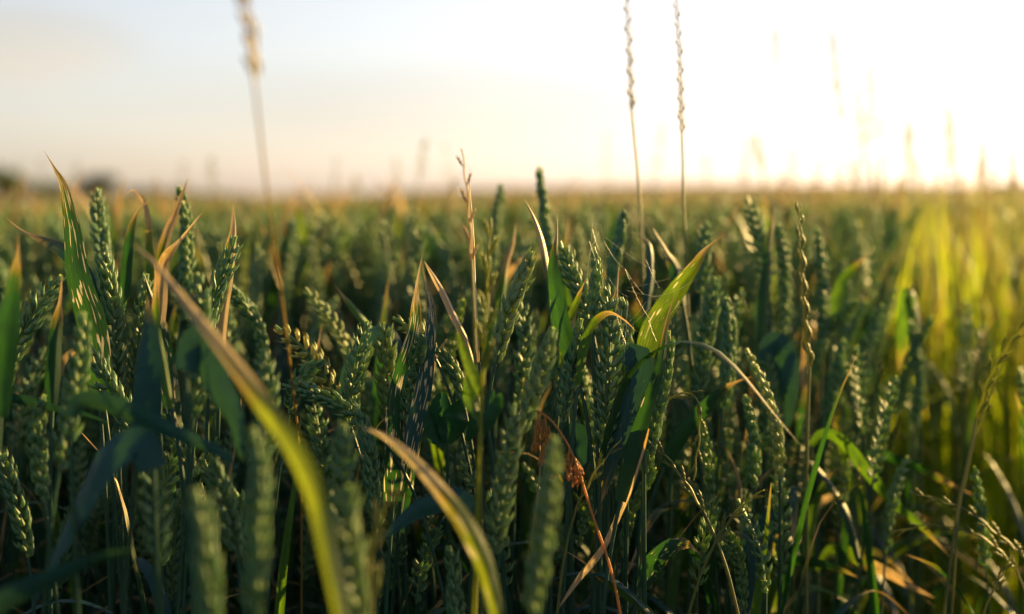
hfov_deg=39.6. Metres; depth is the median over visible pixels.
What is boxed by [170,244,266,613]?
wheat plant
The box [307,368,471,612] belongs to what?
wheat plant
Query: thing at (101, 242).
wheat plant
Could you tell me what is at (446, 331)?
wheat plant
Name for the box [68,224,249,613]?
wheat plant
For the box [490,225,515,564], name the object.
wheat shoot
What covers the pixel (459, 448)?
wheat plant
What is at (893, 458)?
wheat shoot
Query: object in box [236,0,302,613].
meadow grass
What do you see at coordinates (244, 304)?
wheat plant
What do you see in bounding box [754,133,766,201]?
meadow grass
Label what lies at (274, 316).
wheat plant
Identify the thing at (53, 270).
wheat plant
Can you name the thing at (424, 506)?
wheat shoot
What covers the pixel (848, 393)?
wheat plant
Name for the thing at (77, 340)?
wheat plant
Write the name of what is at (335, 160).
meadow grass
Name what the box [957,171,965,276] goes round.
meadow grass
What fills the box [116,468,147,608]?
wheat plant
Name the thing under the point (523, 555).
wheat plant
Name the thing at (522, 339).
wheat plant
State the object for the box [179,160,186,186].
meadow grass
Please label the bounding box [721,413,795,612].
wheat plant
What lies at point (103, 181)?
field tree
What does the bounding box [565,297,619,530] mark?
wheat plant
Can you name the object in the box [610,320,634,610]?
wheat plant
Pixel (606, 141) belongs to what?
meadow grass
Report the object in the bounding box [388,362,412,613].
wheat shoot
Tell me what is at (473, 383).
plant
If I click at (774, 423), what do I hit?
wheat plant
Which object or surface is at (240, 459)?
wheat plant
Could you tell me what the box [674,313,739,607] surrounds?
wheat plant
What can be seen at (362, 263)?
wheat plant
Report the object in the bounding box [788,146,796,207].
meadow grass
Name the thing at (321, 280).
wheat plant
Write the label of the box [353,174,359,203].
meadow grass
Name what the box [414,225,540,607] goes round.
wheat plant
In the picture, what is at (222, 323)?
wheat shoot
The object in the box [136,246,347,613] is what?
wheat shoot
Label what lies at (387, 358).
wheat plant
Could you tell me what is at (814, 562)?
wheat shoot
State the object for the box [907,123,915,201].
meadow grass
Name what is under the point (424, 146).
meadow grass
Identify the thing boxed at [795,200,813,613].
ryegrass
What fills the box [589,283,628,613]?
wheat plant
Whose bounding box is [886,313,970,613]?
wheat plant
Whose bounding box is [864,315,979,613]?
wheat plant
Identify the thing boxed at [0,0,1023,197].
sky
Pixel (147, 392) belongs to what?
wheat shoot
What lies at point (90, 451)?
wheat plant
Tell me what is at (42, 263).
wheat plant
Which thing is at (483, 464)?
dry stalk
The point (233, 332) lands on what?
wheat plant
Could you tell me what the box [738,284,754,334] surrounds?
wheat plant
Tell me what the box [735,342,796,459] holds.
wheat plant
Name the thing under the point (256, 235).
wheat plant
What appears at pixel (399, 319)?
wheat plant
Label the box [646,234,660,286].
wheat plant
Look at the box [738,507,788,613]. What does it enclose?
wheat shoot
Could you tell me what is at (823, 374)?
wheat plant
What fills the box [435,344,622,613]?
wheat plant
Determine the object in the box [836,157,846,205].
meadow grass
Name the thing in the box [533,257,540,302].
wheat plant
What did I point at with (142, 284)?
wheat plant
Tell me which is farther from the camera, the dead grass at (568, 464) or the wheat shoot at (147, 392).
the dead grass at (568, 464)
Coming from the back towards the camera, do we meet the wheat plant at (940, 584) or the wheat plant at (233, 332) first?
the wheat plant at (940, 584)
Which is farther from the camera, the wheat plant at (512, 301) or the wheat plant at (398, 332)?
the wheat plant at (398, 332)
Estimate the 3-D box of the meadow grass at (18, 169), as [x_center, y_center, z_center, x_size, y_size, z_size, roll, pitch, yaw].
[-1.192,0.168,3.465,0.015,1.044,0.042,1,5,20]
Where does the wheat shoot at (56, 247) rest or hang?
on the ground
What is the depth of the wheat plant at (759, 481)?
1.19 m
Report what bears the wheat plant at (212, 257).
on the ground
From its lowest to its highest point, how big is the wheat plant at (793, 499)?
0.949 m
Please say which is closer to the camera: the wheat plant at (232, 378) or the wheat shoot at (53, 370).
the wheat shoot at (53, 370)
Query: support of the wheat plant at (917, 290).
on the ground
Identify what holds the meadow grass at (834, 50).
on the ground
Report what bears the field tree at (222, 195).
on the ground
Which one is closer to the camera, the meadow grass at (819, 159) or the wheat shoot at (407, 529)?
the wheat shoot at (407, 529)
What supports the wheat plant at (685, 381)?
on the ground
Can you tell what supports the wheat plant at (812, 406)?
on the ground
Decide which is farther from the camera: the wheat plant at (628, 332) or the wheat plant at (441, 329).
the wheat plant at (441, 329)
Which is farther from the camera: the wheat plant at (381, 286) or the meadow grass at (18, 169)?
the meadow grass at (18, 169)
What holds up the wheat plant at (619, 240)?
on the ground
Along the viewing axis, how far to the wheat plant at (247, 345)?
1.64 m
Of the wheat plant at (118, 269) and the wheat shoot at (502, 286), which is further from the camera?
the wheat plant at (118, 269)
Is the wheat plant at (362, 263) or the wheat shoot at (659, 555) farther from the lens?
the wheat plant at (362, 263)
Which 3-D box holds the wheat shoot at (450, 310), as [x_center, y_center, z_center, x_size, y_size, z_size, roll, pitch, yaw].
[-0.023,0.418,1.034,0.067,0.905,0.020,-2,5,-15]
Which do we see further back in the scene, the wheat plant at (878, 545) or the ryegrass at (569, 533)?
the wheat plant at (878, 545)
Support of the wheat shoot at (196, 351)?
on the ground
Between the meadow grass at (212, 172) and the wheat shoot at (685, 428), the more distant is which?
the meadow grass at (212, 172)
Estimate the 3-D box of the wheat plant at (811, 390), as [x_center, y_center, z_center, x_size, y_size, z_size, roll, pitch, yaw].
[0.432,0.350,1.758,0.198,0.917,0.145,-4,4,26]
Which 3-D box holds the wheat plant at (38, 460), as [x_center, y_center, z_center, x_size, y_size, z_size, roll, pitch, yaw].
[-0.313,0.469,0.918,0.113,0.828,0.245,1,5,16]
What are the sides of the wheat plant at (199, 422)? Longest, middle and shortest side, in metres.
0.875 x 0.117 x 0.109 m
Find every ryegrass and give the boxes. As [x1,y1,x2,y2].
[364,487,401,613]
[456,148,483,613]
[556,441,621,613]
[624,0,646,393]
[638,390,705,613]
[647,439,738,613]
[673,0,696,613]
[687,489,764,613]
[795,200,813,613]
[891,519,1023,590]
[908,487,1023,557]
[942,320,1023,613]
[950,348,1008,613]
[983,543,1023,613]
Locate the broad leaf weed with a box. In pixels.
[423,391,494,582]
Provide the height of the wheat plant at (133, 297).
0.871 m
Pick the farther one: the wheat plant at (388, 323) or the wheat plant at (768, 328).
the wheat plant at (768, 328)
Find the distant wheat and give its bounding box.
[0,191,1023,203]
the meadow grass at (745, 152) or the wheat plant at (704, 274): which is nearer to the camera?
the wheat plant at (704, 274)
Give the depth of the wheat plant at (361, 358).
1.03 m
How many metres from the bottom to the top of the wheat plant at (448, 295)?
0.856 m
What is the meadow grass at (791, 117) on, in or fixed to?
on the ground
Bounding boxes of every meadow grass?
[15,161,22,194]
[38,158,45,211]
[72,160,79,198]
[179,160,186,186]
[205,157,218,204]
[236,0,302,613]
[330,158,337,209]
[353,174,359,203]
[393,158,401,209]
[410,136,427,212]
[442,144,460,218]
[600,132,613,206]
[648,122,665,202]
[703,154,710,203]
[739,135,750,208]
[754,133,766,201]
[759,165,766,202]
[770,25,780,223]
[777,175,786,208]
[787,106,797,204]
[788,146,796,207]
[800,156,821,367]
[829,26,861,297]
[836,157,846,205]
[850,162,860,201]
[854,86,871,224]
[866,53,876,205]
[869,165,880,210]
[878,67,888,214]
[881,150,887,212]
[898,175,913,427]
[901,88,911,455]
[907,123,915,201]
[913,160,923,266]
[936,160,944,353]
[941,90,955,361]
[949,109,960,325]
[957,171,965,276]
[975,121,984,371]
[977,161,994,297]
[978,137,989,264]
[984,141,1003,297]
[1007,142,1020,344]
[1008,149,1017,284]
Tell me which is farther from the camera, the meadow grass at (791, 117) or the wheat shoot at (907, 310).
the meadow grass at (791, 117)
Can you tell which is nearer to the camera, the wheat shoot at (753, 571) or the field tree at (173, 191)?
the wheat shoot at (753, 571)
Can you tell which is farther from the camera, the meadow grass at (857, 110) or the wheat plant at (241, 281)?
the meadow grass at (857, 110)
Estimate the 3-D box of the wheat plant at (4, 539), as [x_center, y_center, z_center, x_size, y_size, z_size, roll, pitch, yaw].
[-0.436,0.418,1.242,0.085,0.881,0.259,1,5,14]
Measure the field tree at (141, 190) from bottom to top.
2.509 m
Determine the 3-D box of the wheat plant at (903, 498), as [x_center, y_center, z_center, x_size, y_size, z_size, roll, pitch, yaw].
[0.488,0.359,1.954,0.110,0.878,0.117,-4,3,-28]
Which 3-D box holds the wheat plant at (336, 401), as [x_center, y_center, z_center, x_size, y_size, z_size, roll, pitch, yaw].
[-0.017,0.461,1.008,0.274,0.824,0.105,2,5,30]
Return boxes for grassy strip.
[795,157,1023,613]
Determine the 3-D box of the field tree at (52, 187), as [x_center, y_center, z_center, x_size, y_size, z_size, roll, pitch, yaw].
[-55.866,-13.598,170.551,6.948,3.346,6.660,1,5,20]
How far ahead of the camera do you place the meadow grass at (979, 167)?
2.47 m
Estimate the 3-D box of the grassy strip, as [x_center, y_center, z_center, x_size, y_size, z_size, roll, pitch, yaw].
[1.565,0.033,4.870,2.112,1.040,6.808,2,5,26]
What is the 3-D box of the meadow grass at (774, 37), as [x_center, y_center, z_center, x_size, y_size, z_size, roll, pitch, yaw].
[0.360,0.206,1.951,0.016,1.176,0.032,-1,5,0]
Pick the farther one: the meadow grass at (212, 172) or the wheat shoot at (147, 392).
the meadow grass at (212, 172)
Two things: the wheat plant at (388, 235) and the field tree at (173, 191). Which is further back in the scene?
the field tree at (173, 191)
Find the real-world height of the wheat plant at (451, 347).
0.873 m
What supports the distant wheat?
on the ground
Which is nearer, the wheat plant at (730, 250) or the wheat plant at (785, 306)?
the wheat plant at (785, 306)
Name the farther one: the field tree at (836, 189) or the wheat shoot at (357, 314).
the field tree at (836, 189)
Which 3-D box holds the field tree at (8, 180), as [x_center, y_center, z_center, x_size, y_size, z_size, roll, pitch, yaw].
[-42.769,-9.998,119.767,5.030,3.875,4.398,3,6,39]
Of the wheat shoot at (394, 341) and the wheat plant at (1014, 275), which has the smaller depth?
the wheat shoot at (394, 341)
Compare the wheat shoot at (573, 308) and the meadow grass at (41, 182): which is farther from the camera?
the meadow grass at (41, 182)
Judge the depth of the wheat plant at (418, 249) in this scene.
1.39 m
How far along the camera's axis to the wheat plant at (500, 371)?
1.27 m
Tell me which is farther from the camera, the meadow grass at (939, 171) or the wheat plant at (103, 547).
the meadow grass at (939, 171)
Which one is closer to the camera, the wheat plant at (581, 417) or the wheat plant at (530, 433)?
the wheat plant at (530, 433)
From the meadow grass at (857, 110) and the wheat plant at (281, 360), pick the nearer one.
the wheat plant at (281, 360)
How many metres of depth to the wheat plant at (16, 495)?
0.95 m
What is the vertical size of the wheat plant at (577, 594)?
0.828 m
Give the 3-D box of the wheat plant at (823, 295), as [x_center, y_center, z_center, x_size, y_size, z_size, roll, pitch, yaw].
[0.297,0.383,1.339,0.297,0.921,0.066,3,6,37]
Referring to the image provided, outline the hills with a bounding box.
[0,183,1023,199]
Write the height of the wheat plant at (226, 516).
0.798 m
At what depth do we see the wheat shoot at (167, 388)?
0.92 m
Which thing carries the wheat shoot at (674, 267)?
on the ground
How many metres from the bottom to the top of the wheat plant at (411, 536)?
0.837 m
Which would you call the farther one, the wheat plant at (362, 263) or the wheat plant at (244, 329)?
the wheat plant at (362, 263)
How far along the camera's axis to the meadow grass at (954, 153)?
2.66 m
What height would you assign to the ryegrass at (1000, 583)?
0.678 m
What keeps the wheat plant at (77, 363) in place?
on the ground
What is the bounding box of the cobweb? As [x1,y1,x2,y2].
[587,224,695,353]
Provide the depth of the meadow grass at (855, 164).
2.54 m
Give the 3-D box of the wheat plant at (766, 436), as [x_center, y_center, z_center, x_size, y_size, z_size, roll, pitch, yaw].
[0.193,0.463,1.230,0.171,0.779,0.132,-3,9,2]
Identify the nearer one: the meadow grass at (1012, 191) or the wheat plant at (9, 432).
the wheat plant at (9, 432)
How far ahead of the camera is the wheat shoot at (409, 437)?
1.00 m
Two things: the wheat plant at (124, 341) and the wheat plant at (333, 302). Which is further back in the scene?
the wheat plant at (124, 341)
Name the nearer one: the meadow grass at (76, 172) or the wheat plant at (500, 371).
the wheat plant at (500, 371)
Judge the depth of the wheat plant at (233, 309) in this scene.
1.48 m
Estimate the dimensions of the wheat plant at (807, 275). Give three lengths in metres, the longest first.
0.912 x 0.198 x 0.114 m
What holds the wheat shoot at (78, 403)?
on the ground
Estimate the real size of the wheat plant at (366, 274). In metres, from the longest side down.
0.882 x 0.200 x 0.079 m
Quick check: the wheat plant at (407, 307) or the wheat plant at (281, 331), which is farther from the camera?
the wheat plant at (407, 307)
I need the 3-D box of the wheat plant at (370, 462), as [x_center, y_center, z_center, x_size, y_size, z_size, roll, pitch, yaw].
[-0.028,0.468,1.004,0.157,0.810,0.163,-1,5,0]
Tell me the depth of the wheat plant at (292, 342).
1.48 m
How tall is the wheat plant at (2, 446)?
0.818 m
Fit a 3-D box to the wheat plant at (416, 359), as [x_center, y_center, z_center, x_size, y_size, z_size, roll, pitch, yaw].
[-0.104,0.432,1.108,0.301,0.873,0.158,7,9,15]
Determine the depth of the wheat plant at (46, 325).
1.35 m
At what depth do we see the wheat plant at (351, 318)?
1.71 m
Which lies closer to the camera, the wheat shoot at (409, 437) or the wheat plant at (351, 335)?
the wheat shoot at (409, 437)
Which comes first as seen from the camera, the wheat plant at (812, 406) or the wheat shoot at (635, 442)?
the wheat shoot at (635, 442)
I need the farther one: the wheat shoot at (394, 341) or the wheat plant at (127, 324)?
the wheat plant at (127, 324)
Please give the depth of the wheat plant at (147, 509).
0.82 m
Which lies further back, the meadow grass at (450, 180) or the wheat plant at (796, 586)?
the meadow grass at (450, 180)
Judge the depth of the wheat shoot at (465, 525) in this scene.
0.76 m
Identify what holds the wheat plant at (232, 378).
on the ground
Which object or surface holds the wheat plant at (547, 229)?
on the ground
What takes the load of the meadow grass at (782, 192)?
on the ground
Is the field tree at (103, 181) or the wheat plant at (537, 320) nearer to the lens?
the wheat plant at (537, 320)
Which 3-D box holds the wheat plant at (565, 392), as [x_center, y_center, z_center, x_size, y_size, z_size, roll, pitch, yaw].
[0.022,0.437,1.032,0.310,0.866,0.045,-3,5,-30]
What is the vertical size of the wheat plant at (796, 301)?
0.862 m
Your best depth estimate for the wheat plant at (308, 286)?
1.82 m
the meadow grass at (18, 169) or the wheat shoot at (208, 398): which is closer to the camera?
the wheat shoot at (208, 398)
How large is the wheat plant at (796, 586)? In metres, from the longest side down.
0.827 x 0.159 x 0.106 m
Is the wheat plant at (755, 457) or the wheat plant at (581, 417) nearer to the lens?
the wheat plant at (755, 457)
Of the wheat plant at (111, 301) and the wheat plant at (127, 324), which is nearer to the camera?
the wheat plant at (111, 301)
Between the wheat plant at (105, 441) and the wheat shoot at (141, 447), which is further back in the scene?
the wheat plant at (105, 441)
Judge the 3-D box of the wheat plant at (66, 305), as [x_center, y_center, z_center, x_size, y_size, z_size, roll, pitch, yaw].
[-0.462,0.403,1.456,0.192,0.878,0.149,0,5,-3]
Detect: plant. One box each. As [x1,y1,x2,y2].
[0,186,133,613]
[0,241,123,599]
[0,261,53,531]
[0,281,172,610]
[0,293,21,613]
[0,325,70,611]
[0,450,35,613]
[0,507,17,613]
[1,258,64,613]
[1,418,20,608]
[2,418,69,609]
[4,408,26,611]
[10,350,75,613]
[16,274,112,613]
[21,281,165,591]
[25,394,59,613]
[26,336,111,613]
[28,233,58,368]
[30,276,96,608]
[31,275,148,613]
[36,278,104,611]
[41,245,136,613]
[42,254,130,535]
[42,309,92,613]
[59,270,321,605]
[62,304,115,603]
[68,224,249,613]
[74,243,149,612]
[78,414,292,608]
[85,344,152,535]
[94,248,241,610]
[97,321,239,613]
[99,473,147,613]
[108,306,184,585]
[115,310,128,355]
[116,233,243,613]
[116,294,286,613]
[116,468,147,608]
[123,272,152,562]
[130,278,141,310]
[133,459,172,613]
[167,257,176,343]
[168,290,266,606]
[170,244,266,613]
[173,185,305,613]
[176,269,214,613]
[176,316,249,572]
[184,484,225,613]
[202,454,245,613]
[204,233,246,412]
[223,281,296,608]
[227,306,275,602]
[228,253,307,613]
[229,234,321,612]
[236,218,261,491]
[236,309,323,604]
[237,313,374,613]
[239,427,276,613]
[240,229,351,560]
[240,335,323,613]
[249,345,282,613]
[265,296,305,583]
[266,358,328,613]
[271,216,298,613]
[271,281,386,599]
[272,311,283,514]
[273,323,484,613]
[281,296,366,613]
[281,379,446,606]
[283,321,324,537]
[293,225,354,605]
[294,261,330,608]
[296,289,425,612]
[297,270,355,555]
[303,271,324,566]
[303,277,388,613]
[304,244,364,613]
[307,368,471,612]
[311,345,439,613]
[315,248,369,335]
[319,483,371,613]
[325,420,362,609]
[340,328,355,549]
[341,320,371,613]
[352,407,380,613]
[353,223,369,297]
[360,242,405,523]
[360,268,459,552]
[370,298,441,605]
[371,322,471,613]
[372,297,465,604]
[377,219,457,610]
[382,226,488,601]
[390,331,446,613]
[392,314,651,613]
[396,275,438,595]
[401,296,521,613]
[409,261,452,548]
[410,370,443,607]
[413,313,520,601]
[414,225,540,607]
[420,182,504,533]
[422,277,520,571]
[423,231,537,568]
[424,301,537,532]
[428,244,488,587]
[429,247,536,613]
[429,296,466,596]
[430,359,577,606]
[431,313,517,542]
[433,324,466,592]
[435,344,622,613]
[438,241,617,613]
[439,276,474,438]
[440,302,538,613]
[442,545,467,613]
[456,264,469,442]
[458,218,502,613]
[459,285,518,480]
[471,165,581,601]
[479,292,605,613]
[484,402,525,613]
[486,310,542,540]
[488,226,603,493]
[496,327,557,577]
[500,240,647,553]
[514,332,632,613]
[515,309,618,605]
[515,346,623,611]
[517,240,623,585]
[520,435,565,613]
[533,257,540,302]
[534,298,560,613]
[549,317,632,613]
[551,347,632,571]
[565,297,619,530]
[575,273,722,613]
[575,290,736,613]
[578,268,668,536]
[584,206,713,610]
[588,247,797,613]
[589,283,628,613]
[600,209,798,588]
[603,295,633,613]
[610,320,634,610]
[615,222,716,613]
[618,278,658,544]
[628,288,745,595]
[634,330,674,613]
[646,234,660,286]
[656,273,729,521]
[658,276,749,599]
[662,307,683,613]
[665,284,707,536]
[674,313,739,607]
[689,384,789,613]
[719,286,824,493]
[721,242,756,341]
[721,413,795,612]
[724,426,771,613]
[734,411,812,613]
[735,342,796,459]
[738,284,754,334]
[739,196,797,611]
[742,394,761,612]
[743,270,800,577]
[746,348,907,613]
[753,225,943,587]
[758,353,778,510]
[760,221,793,586]
[760,338,876,613]
[766,302,939,613]
[766,339,825,613]
[772,237,837,320]
[778,297,831,580]
[783,345,872,613]
[788,299,934,609]
[789,375,901,613]
[795,320,926,613]
[798,226,830,613]
[809,278,849,495]
[811,301,938,609]
[822,510,837,534]
[828,283,847,563]
[832,321,885,595]
[838,258,952,585]
[839,337,888,613]
[845,304,1000,613]
[856,256,907,520]
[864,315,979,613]
[872,268,970,545]
[872,344,949,613]
[874,212,957,310]
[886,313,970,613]
[926,323,1015,613]
[963,447,1023,613]
[964,367,1023,524]
[977,251,1023,538]
[1008,232,1021,537]
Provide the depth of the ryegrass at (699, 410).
1.04 m
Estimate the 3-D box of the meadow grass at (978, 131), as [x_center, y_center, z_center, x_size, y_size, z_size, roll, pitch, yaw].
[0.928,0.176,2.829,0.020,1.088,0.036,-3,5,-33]
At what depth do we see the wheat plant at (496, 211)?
1.38 m
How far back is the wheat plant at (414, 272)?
1.33 m
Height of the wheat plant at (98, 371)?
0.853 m
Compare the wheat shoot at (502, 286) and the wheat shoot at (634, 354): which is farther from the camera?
the wheat shoot at (502, 286)
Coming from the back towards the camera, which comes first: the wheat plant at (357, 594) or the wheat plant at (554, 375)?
the wheat plant at (554, 375)
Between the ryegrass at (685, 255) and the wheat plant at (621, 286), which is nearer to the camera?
the ryegrass at (685, 255)
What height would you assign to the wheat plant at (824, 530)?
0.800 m
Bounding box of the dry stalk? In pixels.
[469,182,486,611]
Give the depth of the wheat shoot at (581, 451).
1.03 m
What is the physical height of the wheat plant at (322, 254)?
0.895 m
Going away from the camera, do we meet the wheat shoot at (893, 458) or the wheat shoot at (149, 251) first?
the wheat shoot at (149, 251)
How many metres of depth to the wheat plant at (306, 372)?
1.02 m
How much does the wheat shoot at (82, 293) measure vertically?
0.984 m
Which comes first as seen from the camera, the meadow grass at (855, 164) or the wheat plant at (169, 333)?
the wheat plant at (169, 333)
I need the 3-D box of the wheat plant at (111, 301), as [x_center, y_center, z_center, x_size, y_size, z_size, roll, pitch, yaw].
[-0.299,0.411,1.088,0.267,0.915,0.098,-3,5,-28]
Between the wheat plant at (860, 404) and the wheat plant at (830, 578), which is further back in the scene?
the wheat plant at (830, 578)
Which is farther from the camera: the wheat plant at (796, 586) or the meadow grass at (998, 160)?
the meadow grass at (998, 160)
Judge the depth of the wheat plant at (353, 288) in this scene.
1.78 m
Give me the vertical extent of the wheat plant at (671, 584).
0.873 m
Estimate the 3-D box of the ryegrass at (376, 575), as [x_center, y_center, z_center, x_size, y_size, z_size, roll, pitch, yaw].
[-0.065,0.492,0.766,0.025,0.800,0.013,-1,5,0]
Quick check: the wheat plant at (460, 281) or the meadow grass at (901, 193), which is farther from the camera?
the meadow grass at (901, 193)
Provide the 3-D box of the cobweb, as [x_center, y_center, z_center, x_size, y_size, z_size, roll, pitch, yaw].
[0.091,-0.011,0.995,0.077,0.097,0.019,0,5,6]
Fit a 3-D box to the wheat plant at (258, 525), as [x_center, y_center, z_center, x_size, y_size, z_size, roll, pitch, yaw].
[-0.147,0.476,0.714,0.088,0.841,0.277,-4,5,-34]
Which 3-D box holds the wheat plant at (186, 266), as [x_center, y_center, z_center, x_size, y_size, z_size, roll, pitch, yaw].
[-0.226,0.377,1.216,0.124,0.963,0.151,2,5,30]
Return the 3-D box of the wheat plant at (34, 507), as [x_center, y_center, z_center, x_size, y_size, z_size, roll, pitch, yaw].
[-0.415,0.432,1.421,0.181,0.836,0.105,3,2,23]
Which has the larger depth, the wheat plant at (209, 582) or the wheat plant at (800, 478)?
the wheat plant at (800, 478)
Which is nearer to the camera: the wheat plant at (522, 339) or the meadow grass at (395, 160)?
the wheat plant at (522, 339)
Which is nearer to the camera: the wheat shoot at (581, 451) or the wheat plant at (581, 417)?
the wheat shoot at (581, 451)
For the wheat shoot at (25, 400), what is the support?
on the ground
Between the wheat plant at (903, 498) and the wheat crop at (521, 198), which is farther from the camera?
the wheat crop at (521, 198)
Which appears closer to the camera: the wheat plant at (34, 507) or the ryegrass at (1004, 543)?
the ryegrass at (1004, 543)
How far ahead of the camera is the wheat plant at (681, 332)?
1.56 m
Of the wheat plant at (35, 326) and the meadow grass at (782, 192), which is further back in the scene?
the meadow grass at (782, 192)
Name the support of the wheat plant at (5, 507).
on the ground
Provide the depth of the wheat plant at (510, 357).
1.40 m
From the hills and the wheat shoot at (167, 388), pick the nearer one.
the wheat shoot at (167, 388)
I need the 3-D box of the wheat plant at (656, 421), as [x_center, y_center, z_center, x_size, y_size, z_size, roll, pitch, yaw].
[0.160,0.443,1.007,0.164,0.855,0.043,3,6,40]
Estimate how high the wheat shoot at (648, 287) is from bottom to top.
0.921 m
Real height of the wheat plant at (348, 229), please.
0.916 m
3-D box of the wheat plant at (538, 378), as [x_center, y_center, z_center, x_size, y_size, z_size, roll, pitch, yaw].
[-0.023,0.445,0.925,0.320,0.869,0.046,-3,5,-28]
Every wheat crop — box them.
[0,164,1023,613]
[0,178,1023,280]
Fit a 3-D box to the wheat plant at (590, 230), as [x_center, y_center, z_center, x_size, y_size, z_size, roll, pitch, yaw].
[0.187,0.355,1.584,0.210,0.940,0.081,0,5,2]
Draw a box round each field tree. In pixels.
[0,165,31,199]
[17,180,73,199]
[72,173,119,199]
[107,186,169,199]
[154,189,208,198]
[201,191,241,198]
[802,186,842,192]
[957,180,1023,190]
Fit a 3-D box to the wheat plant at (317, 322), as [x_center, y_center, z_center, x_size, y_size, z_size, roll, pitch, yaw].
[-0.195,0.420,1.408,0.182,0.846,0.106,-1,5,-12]
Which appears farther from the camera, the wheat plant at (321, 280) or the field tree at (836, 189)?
the field tree at (836, 189)
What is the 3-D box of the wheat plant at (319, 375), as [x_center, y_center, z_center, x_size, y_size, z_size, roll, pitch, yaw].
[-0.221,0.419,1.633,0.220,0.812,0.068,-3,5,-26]
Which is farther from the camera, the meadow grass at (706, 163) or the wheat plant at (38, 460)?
the meadow grass at (706, 163)
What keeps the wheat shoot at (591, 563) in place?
on the ground
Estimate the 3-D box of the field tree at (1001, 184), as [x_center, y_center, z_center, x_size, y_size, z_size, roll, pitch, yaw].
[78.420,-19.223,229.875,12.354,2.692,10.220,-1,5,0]
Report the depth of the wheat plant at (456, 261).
1.52 m
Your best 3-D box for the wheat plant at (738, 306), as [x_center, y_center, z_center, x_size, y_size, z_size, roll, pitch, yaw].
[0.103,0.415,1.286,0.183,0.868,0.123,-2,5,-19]
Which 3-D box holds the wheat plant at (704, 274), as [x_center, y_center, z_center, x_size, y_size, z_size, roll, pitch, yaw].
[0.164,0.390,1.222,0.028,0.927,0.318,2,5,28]
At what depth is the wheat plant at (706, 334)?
1.15 m
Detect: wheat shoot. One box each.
[0,234,20,453]
[0,548,138,613]
[9,220,113,613]
[11,394,110,423]
[30,427,164,613]
[45,278,62,613]
[46,154,122,609]
[63,390,241,613]
[111,200,151,613]
[121,295,161,613]
[127,190,158,527]
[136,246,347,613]
[144,212,202,591]
[152,267,192,613]
[155,179,187,594]
[175,324,244,613]
[205,210,232,515]
[214,204,235,563]
[336,287,436,607]
[339,324,404,613]
[359,426,504,613]
[382,487,477,613]
[383,253,436,613]
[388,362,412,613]
[424,261,508,613]
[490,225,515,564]
[525,201,574,613]
[543,282,584,613]
[548,219,602,593]
[558,547,654,613]
[560,421,589,613]
[560,429,648,613]
[561,311,634,613]
[564,217,574,498]
[590,343,653,613]
[600,288,675,613]
[602,266,618,584]
[608,234,724,610]
[628,377,749,613]
[631,537,697,613]
[633,231,654,613]
[654,230,708,613]
[723,447,751,608]
[732,531,756,613]
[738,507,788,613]
[756,203,774,515]
[758,332,798,511]
[761,555,856,613]
[788,490,838,600]
[800,466,843,613]
[815,543,933,613]
[819,251,871,613]
[853,450,970,612]
[896,288,921,613]
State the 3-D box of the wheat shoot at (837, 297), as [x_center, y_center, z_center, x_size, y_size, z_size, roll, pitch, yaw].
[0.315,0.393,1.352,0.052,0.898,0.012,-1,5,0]
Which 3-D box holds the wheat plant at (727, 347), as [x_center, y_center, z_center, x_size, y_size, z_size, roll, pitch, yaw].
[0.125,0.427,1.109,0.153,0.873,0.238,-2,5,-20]
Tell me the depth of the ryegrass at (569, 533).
0.97 m
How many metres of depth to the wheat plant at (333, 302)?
1.33 m
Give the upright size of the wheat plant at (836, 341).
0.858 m
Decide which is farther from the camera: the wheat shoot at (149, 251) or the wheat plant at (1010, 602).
the wheat plant at (1010, 602)
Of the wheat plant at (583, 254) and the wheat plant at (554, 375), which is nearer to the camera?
the wheat plant at (554, 375)
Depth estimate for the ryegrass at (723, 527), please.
0.99 m
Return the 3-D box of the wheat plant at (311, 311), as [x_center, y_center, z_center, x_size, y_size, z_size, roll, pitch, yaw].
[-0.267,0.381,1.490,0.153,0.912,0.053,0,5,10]
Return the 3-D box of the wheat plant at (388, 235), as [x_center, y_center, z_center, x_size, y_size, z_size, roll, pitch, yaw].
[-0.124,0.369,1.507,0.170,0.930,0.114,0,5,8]
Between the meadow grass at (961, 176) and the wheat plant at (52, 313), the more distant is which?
the meadow grass at (961, 176)
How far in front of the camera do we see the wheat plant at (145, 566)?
1.00 m
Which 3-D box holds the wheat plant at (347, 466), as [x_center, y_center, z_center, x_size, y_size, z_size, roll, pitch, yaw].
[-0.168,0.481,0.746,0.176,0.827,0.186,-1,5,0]
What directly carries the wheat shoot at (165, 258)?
on the ground
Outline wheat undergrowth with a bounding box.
[0,294,1023,613]
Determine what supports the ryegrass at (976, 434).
on the ground
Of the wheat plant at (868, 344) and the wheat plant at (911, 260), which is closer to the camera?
the wheat plant at (868, 344)
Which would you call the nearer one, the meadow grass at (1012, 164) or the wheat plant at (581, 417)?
the wheat plant at (581, 417)
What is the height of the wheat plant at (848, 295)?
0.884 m
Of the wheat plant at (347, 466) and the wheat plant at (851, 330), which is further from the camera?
the wheat plant at (851, 330)
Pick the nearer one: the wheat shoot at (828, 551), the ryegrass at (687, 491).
the ryegrass at (687, 491)
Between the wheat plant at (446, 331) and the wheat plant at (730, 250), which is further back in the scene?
the wheat plant at (730, 250)
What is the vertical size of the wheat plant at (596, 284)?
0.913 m
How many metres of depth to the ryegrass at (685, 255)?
1.18 m
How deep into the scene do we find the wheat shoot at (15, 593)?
0.72 m
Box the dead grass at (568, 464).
[531,410,621,613]
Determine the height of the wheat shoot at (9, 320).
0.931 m
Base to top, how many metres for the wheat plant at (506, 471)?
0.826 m
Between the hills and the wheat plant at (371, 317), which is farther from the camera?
the hills

